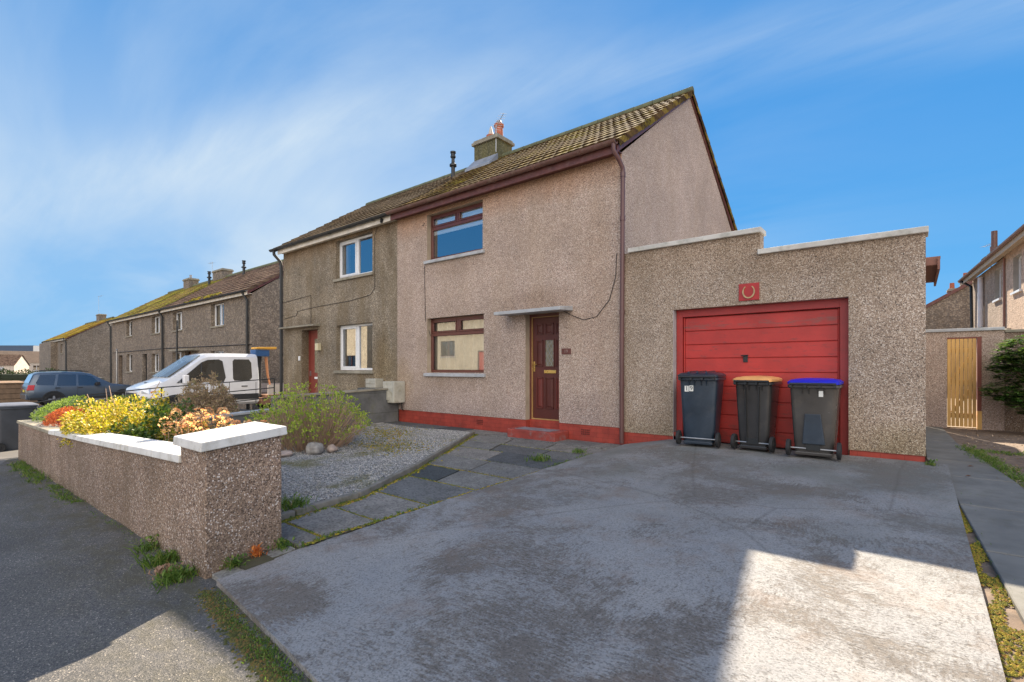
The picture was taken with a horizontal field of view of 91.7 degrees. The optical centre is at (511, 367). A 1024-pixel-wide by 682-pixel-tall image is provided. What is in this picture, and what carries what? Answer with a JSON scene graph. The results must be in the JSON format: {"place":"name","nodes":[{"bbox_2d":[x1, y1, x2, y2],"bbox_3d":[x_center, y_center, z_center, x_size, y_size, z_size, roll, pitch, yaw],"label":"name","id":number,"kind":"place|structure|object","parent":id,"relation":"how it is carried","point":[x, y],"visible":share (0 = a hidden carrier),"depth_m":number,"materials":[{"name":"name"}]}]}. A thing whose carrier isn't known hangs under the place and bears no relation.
{"place":"outdoors","nodes":[
{"label":"outdoors","id":0,"kind":"place"},
{"bbox_2d":[0,458,310,681],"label":"road","id":1,"kind":"structure","parent":0,"point":[80,601],"depth_m":3.10,"materials":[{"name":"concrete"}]},
{"bbox_2d":[124,533,160,555],"bbox_3d":[-2.971,1.430,4.024,0.245,0.142,0.265,0,0,-9],"label":"wall weed","id":2,"kind":"object","parent":1,"relation":"on","point":[149,546],"depth_m":4.03,"materials":[{"name":"green plant"}]},
{"bbox_2d":[130,547,180,573],"bbox_3d":[-2.660,1.421,3.770,0.402,0.131,0.381,0,0,39],"label":"grass tuft","id":3,"kind":"object","parent":1,"relation":"on","point":[159,558],"visible":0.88,"depth_m":3.72,"materials":[{"name":"green plant"}]},
{"bbox_2d":[148,562,182,579],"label":"dead weed","id":4,"kind":"object","parent":1,"relation":"on","point":[158,569],"visible":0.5,"depth_m":3.55,"materials":[{"name":"beige plant"}]},
{"bbox_2d":[145,560,199,593],"bbox_3d":[-2.317,1.414,3.437,0.340,0.112,0.391,0,0,23],"label":"grass tuft","id":5,"kind":"object","parent":1,"relation":"on","point":[175,575],"visible":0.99,"depth_m":3.40,"materials":[{"name":"green plant"}]},
{"bbox_2d":[194,587,300,681],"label":"joint moss","id":6,"kind":"object","parent":1,"relation":"on","point":[242,643],"visible":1,"depth_m":2.62,"materials":[{"name":"green plant"}]},
{"bbox_2d":[7,434,592,681],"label":"weeds","id":7,"kind":"object","parent":1,"relation":"on","point":[24,468],"visible":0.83,"depth_m":4.25,"materials":[{"name":"green plant"}]},
{"bbox_2d":[237,471,458,569],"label":"soil","id":8,"kind":"structure","parent":0,"point":[258,560],"depth_m":3.61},
{"bbox_2d":[56,382,199,447],"bbox_3d":[-5.098,0.793,6.588,2.778,1.209,1.310,0,0,39],"label":"golden shrub","id":9,"kind":"object","parent":8,"relation":"on","point":[141,423],"visible":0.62,"depth_m":6.32,"materials":[{"name":"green plant"}]},
{"bbox_2d":[221,553,249,570],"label":"green weed","id":10,"kind":"object","parent":8,"relation":"on","point":[233,563],"visible":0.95,"depth_m":3.52,"materials":[{"name":"green plant"}]},
{"bbox_2d":[249,542,267,558],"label":"orange weed","id":11,"kind":"object","parent":8,"relation":"on","point":[255,553],"visible":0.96,"depth_m":3.66,"materials":[{"name":"orange plant"}]},
{"bbox_2d":[281,422,469,512],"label":"gravel","id":12,"kind":"structure","parent":8,"relation":"on","point":[426,434],"depth_m":6.86,"materials":[{"name":"grey gravel"}]},
{"bbox_2d":[157,407,268,441],"bbox_3d":[-3.028,0.875,5.056,1.631,0.932,0.778,0,0,39],"label":"skimmia","id":13,"kind":"object","parent":12,"relation":"on","point":[204,423],"visible":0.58,"depth_m":5.14,"materials":[{"name":"orange plant"}]},
{"bbox_2d":[281,450,292,457],"bbox_3d":[-3.304,1.261,7.234,0.176,0.109,0.277,0,0,14],"label":"stone","id":14,"kind":"object","parent":12,"relation":"on","point":[286,453],"visible":0.77,"depth_m":7.20,"materials":[{"name":"white stone"}]},
{"bbox_2d":[281,492,319,511],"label":"grass tuft","id":15,"kind":"object","parent":12,"relation":"on","point":[296,502],"visible":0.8,"depth_m":4.62,"materials":[{"name":"green plant"}]},
{"bbox_2d":[243,381,371,452],"bbox_3d":[-3.276,0.773,8.149,2.376,1.125,1.893,0,0,39],"label":"green shrub","id":16,"kind":"object","parent":12,"relation":"on","point":[307,423],"visible":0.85,"depth_m":7.92,"materials":[{"name":"green plant"}]},
{"bbox_2d":[305,442,323,454],"bbox_3d":[-2.973,1.218,7.479,0.264,0.201,0.228,0,0,17],"label":"stone","id":17,"kind":"object","parent":12,"relation":"on","point":[313,448],"visible":0.95,"depth_m":7.40,"materials":[{"name":"grey stone"}]},
{"bbox_2d":[326,444,337,452],"bbox_3d":[-2.764,1.238,7.625,0.152,0.138,0.162,0,0,20],"label":"stone","id":18,"kind":"object","parent":12,"relation":"on","point":[332,448],"visible":1,"depth_m":7.58,"materials":[{"name":"grey stone"}]},
{"bbox_2d":[281,431,474,519],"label":"edging kerb","id":19,"kind":"structure","parent":8,"relation":"on","point":[353,495],"depth_m":5.27,"materials":[{"name":"concrete"}]},
{"bbox_2d":[572,447,586,453],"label":"grass tuft","id":20,"kind":"object","parent":8,"relation":"on","point":[578,451],"visible":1,"depth_m":7.29,"materials":[{"name":"green plant"}]},
{"bbox_2d":[212,421,620,579],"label":"path","id":21,"kind":"structure","parent":0,"point":[509,462],"depth_m":5.95,"materials":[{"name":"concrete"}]},
{"bbox_2d":[267,536,294,551],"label":"green weed","id":22,"kind":"object","parent":21,"relation":"on","point":[286,543],"visible":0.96,"depth_m":3.78,"materials":[{"name":"green plant"}]},
{"bbox_2d":[524,452,551,461],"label":"grass tuft","id":23,"kind":"object","parent":21,"relation":"on","point":[540,458],"visible":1,"depth_m":6.81,"materials":[{"name":"green plant"}]},
{"bbox_2d":[0,398,835,463],"bbox_3d":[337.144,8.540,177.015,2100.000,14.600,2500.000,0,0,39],"label":"ground","id":24,"kind":"structure","parent":0,"point":[5,455],"depth_m":10.02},
{"bbox_2d":[0,354,30,373],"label":"bungalow","id":25,"kind":"object","parent":24,"relation":"on","point":[10,362],"visible":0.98,"depth_m":141.48,"materials":[{"name":"white glass"}]},
{"bbox_2d":[0,402,38,451],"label":"wheelie bin","id":26,"kind":"object","parent":24,"relation":"on","point":[11,413],"visible":0.81,"depth_m":9.98,"materials":[{"name":"grey plastic"}]},
{"bbox_2d":[0,351,38,371],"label":"bungalow","id":27,"kind":"object","parent":24,"relation":"on","point":[32,358],"visible":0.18,"depth_m":188.39,"materials":[{"name":"brown tile"}]},
{"bbox_2d":[33,365,38,370],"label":"window","id":28,"kind":"structure","parent":27,"relation":"in","point":[35,367],"depth_m":189.03,"materials":[{"name":"white glass"}]},
{"bbox_2d":[0,345,38,350],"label":"warehouse","id":29,"kind":"structure","parent":24,"relation":"on","point":[19,348],"depth_m":299.77,"materials":[{"name":"grey metal"}]},
{"bbox_2d":[0,381,40,404],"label":"timber fence","id":30,"kind":"object","parent":24,"relation":"on","point":[10,391],"depth_m":26.47,"materials":[{"name":"brown wood"}]},
{"bbox_2d":[17,419,59,477],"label":"garden wall","id":31,"kind":"structure","parent":24,"relation":"on","point":[33,447],"depth_m":7.89,"materials":[{"name":"concrete"}]},
{"bbox_2d":[0,368,77,383],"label":"hedge","id":32,"kind":"object","parent":24,"relation":"on","point":[12,376],"visible":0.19,"depth_m":37.83,"materials":[{"name":"green plant"}]},
{"bbox_2d":[35,406,88,430],"bbox_3d":[-7.172,1.076,8.098,2.240,0.939,0.866,0,0,39],"label":"heather","id":33,"kind":"object","parent":24,"relation":"on","point":[54,416],"visible":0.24,"depth_m":7.94,"materials":[{"name":"orange plant"}]},
{"bbox_2d":[20,370,131,406],"bbox_3d":[-21.889,1.004,25.391,2.240,1.807,4.500,0,0,39],"label":"estate car","id":34,"kind":"object","parent":24,"relation":"on","point":[44,386],"visible":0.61,"depth_m":24.20,"materials":[{"name":"blue paint"}]},
{"bbox_2d":[39,295,113,382],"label":"terraced house","id":35,"kind":"structure","parent":24,"relation":"on","point":[85,347],"depth_m":49.54,"materials":[{"name":"mossy roof tile"},{"name":"roughcast render"},{"name":"weathered concrete"}]},
{"bbox_2d":[29,394,177,422],"bbox_3d":[-7.416,1.002,9.105,3.319,1.090,1.599,0,0,11],"label":"heather","id":36,"kind":"object","parent":24,"relation":"on","point":[52,408],"visible":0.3,"depth_m":8.93,"materials":[{"name":"plant"}]},
{"bbox_2d":[116,349,117,383],"bbox_3d":[-21.997,0.493,27.642,0.070,3.094,0.264,0,0,-38],"label":"pole","id":37,"kind":"object","parent":24,"relation":"on","point":[116,366],"visible":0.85,"depth_m":27.69,"materials":[{"name":"metal"}]},
{"bbox_2d":[33,378,274,414],"bbox_3d":[-9.290,1.023,12.538,6.370,1.434,0.704,0,0,-41],"label":"railing","id":38,"kind":"object","parent":24,"relation":"on","point":[172,396],"visible":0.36,"depth_m":12.85,"materials":[{"name":"black paint"}]},
{"bbox_2d":[106,275,227,384],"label":"terraced house","id":39,"kind":"structure","parent":24,"relation":"on","point":[135,337],"depth_m":32.02,"materials":[{"name":"grey concrete"}]},
{"bbox_2d":[125,321,131,337],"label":"window","id":40,"kind":"structure","parent":39,"relation":"in","point":[130,321],"depth_m":33.29,"materials":[{"name":"white glass"}]},
{"bbox_2d":[125,354,146,372],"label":"window","id":41,"kind":"structure","parent":39,"relation":"in","point":[130,354],"depth_m":33.29,"materials":[{"name":"white glass"}]},
{"bbox_2d":[150,315,164,334],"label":"window","id":42,"kind":"structure","parent":39,"relation":"in","point":[157,319],"depth_m":29.92,"materials":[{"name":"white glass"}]},
{"bbox_2d":[150,353,164,372],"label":"window","id":43,"kind":"structure","parent":39,"relation":"in","point":[156,355],"depth_m":29.91,"materials":[{"name":"white glass"}]},
{"bbox_2d":[48,421,286,578],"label":"garden wall","id":44,"kind":"structure","parent":24,"relation":"on","point":[206,501],"depth_m":3.79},
{"bbox_2d":[176,320,177,361],"bbox_3d":[-15.195,-0.110,22.528,0.069,4.100,0.069,0,0,39],"label":"pole","id":45,"kind":"object","parent":24,"relation":"on","point":[176,340],"visible":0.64,"depth_m":22.51,"materials":[{"name":"grey metal"}]},
{"bbox_2d":[124,347,283,414],"bbox_3d":[-10.349,0.464,18.977,2.520,2.547,6.960,0,0,39],"label":"pickup truck","id":46,"kind":"object","parent":24,"relation":"on","point":[228,367],"visible":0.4,"depth_m":17.66,"materials":[{"name":"white paint"}]},
{"bbox_2d":[168,371,239,417],"bbox_3d":[-6.168,0.784,10.031,1.765,1.479,1.340,0,0,39],"label":"hydrangea","id":47,"kind":"object","parent":24,"relation":"on","point":[214,400],"visible":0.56,"depth_m":9.89,"materials":[{"name":"plant"}]},
{"bbox_2d":[157,259,283,409],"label":"terraced house","id":48,"kind":"structure","parent":24,"relation":"on","point":[236,312],"depth_m":23.33,"materials":[{"name":"grey concrete"}]},
{"bbox_2d":[171,312,181,331],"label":"window","id":49,"kind":"structure","parent":48,"relation":"in","point":[179,315],"depth_m":27.59,"materials":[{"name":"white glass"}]},
{"bbox_2d":[209,303,223,327],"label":"window","id":50,"kind":"structure","parent":48,"relation":"in","point":[219,308],"depth_m":24.21,"materials":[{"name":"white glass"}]},
{"bbox_2d":[155,388,397,436],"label":"dividing wall","id":51,"kind":"structure","parent":24,"relation":"on","point":[376,405],"depth_m":10.87,"materials":[{"name":"concrete"}]},
{"bbox_2d":[383,381,404,409],"bbox_3d":[-2.734,0.650,11.461,0.420,0.680,0.350,0,0,39],"label":"meter box","id":52,"kind":"object","parent":51,"relation":"attached to","point":[395,392],"visible":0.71,"depth_m":11.31,"materials":[{"name":"plastic"}]},
{"bbox_2d":[269,151,465,411],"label":"semi detached house","id":53,"kind":"structure","parent":24,"relation":"on","point":[340,303],"depth_m":13.44,"materials":[{"name":"brown concrete roof tile"},{"name":"roughcast render"},{"name":"glass"}]},
{"bbox_2d":[309,330,317,392],"bbox_3d":[-5.618,0.025,14.366,0.880,2.230,0.090,0,0,39],"label":"door","id":54,"kind":"structure","parent":53,"relation":"in","point":[313,335],"depth_m":14.48,"materials":[{"name":"red wood"}]},
{"bbox_2d":[333,234,373,281],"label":"window","id":55,"kind":"structure","parent":53,"relation":"in","point":[355,254],"depth_m":13.37,"materials":[{"name":"white glass"}]},
{"bbox_2d":[334,323,373,373],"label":"window","id":56,"kind":"structure","parent":53,"relation":"in","point":[356,340],"depth_m":13.35,"materials":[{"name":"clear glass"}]},
{"bbox_2d":[358,378,382,389],"bbox_3d":[-3.293,1.000,11.947,1.020,1.480,0.290,0,0,39],"label":"meter box","id":57,"kind":"object","parent":53,"relation":"attached to","point":[372,383],"visible":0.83,"depth_m":11.90,"materials":[{"name":"plastic"}]},
{"bbox_2d":[385,86,736,444],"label":"semi detached house","id":58,"kind":"structure","parent":24,"relation":"on","point":[510,290],"depth_m":9.47,"materials":[{"name":"pebbledash render"},{"name":"brown concrete tile"},{"name":"brown paint"}]},
{"bbox_2d":[423,202,484,264],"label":"window","id":59,"kind":"structure","parent":58,"relation":"in","point":[458,231],"depth_m":11.04,"materials":[{"name":"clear glass"}]},
{"bbox_2d":[423,314,485,376],"bbox_3d":[-1.149,-0.477,10.557,1.820,1.325,0.346,0,0,39],"label":"window","id":60,"kind":"structure","parent":58,"relation":"in","point":[457,343],"depth_m":10.66,"materials":[{"name":"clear glass"}]},
{"bbox_2d":[530,312,558,420],"bbox_3d":[0.643,-0.020,9.155,0.750,1.960,0.119,0,0,39],"label":"door","id":61,"kind":"structure","parent":58,"relation":"in","point":[544,328],"depth_m":9.18,"materials":[{"name":"brown wood"}]},
{"bbox_2d":[624,226,940,461],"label":"garage","id":62,"kind":"structure","parent":24,"relation":"on","point":[850,311],"depth_m":6.63,"materials":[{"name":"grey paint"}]},
{"bbox_2d":[684,308,839,452],"bbox_3d":[3.388,0.165,6.928,1.988,1.850,0.084,0,0,39],"label":"garage door","id":63,"kind":"structure","parent":62,"relation":"in","point":[789,345],"depth_m":6.83,"materials":[{"name":"red paint"}]},
{"bbox_2d":[0,0,1023,345],"label":"sky","id":64,"kind":"structure","parent":0,"point":[145,144],"materials":[{"name":"blue"}]},
{"bbox_2d":[216,439,1005,681],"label":"driveway","id":65,"kind":"structure","parent":0,"point":[670,560],"depth_m":2.98,"materials":[{"name":"concrete"}]},
{"bbox_2d":[281,425,1023,681],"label":"moss","id":66,"kind":"object","parent":65,"relation":"on","point":[986,579],"visible":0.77,"depth_m":2.90,"materials":[{"name":"green plant"}]},
{"bbox_2d":[675,371,725,447],"bbox_3d":[2.683,0.557,7.023,0.569,1.034,0.604,0,0,35],"label":"wheelie bin","id":67,"kind":"object","parent":65,"relation":"on","point":[701,394],"visible":1,"depth_m":6.85,"materials":[{"name":"black plastic"}]},
{"bbox_2d":[730,376,781,451],"bbox_3d":[3.272,0.590,6.622,0.509,0.969,0.604,0,0,42],"label":"wheelie bin","id":68,"kind":"object","parent":65,"relation":"on","point":[757,401],"visible":1,"depth_m":6.46,"materials":[{"name":"grey plastic"}]},
{"bbox_2d":[785,378,843,459],"bbox_3d":[3.751,0.600,6.137,0.569,0.949,0.634,0,0,38],"label":"wheelie bin","id":69,"kind":"object","parent":65,"relation":"on","point":[815,404],"visible":1,"depth_m":5.94,"materials":[{"name":"grey plastic"}]},
{"bbox_2d":[924,459,939,465],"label":"green weed","id":70,"kind":"object","parent":65,"relation":"on","point":[930,461],"visible":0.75,"depth_m":5.50,"materials":[{"name":"green plant"}]},
{"bbox_2d":[947,394,976,428],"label":"back yard","id":71,"kind":"structure","parent":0,"point":[955,426],"depth_m":11.20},
{"bbox_2d":[926,273,976,393],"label":"house","id":72,"kind":"structure","parent":71,"relation":"on","point":[950,309],"depth_m":23.21,"materials":[{"name":"brown paint"}]},
{"bbox_2d":[957,224,1023,398],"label":"house","id":73,"kind":"structure","parent":71,"relation":"on","point":[997,294],"depth_m":16.05,"materials":[{"name":"beige concrete"}]},
{"bbox_2d":[992,270,1000,302],"bbox_3d":[16.287,-2.768,16.568,0.235,1.085,0.972,0,0,35],"label":"window","id":74,"kind":"structure","parent":73,"relation":"in","point":[997,299],"depth_m":16.83,"materials":[{"name":"white glass"}]},
{"bbox_2d":[1010,256,1021,294],"bbox_3d":[14.760,-2.728,14.424,0.235,1.105,1.022,0,0,35],"label":"window","id":75,"kind":"structure","parent":73,"relation":"in","point":[1020,289],"depth_m":14.70,"materials":[{"name":"white glass"}]},
{"bbox_2d":[926,426,1023,623],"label":"side path","id":76,"kind":"structure","parent":0,"point":[993,497],"depth_m":4.17,"materials":[{"name":"grey concrete"}]},
{"bbox_2d":[955,443,1023,591],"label":"grass","id":77,"kind":"structure","parent":76,"relation":"on","point":[978,453],"depth_m":6.03,"materials":[{"name":"green plant"}]},
{"bbox_2d":[926,427,1023,681],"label":"yard","id":78,"kind":"structure","parent":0,"point":[960,437],"depth_m":6.52,"materials":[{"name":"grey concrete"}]},
{"bbox_2d":[926,327,1004,430],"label":"boundary wall","id":79,"kind":"structure","parent":78,"relation":"on","point":[993,415],"depth_m":10.21,"materials":[{"name":"grey paint"}]},
{"bbox_2d":[947,337,981,429],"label":"timber gate","id":80,"kind":"structure","parent":79,"relation":"attached to","point":[968,382],"depth_m":10.03,"materials":[{"name":"brown wood"}]},
{"bbox_2d":[978,335,1023,414],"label":"rhododendron","id":81,"kind":"object","parent":78,"relation":"on","point":[1017,396],"visible":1,"depth_m":9.09,"materials":[{"name":"green plant"}]},
{"bbox_2d":[1005,329,1023,431],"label":"boundary wall","id":82,"kind":"structure","parent":78,"relation":"on","point":[1014,421],"depth_m":9.60,"materials":[{"name":"concrete"}]},
{"bbox_2d":[958,428,1023,484],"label":"leaf litter","id":83,"kind":"object","parent":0,"point":[996,444],"visible":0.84,"depth_m":7.87,"materials":[{"name":"brown plant"}]}
]}

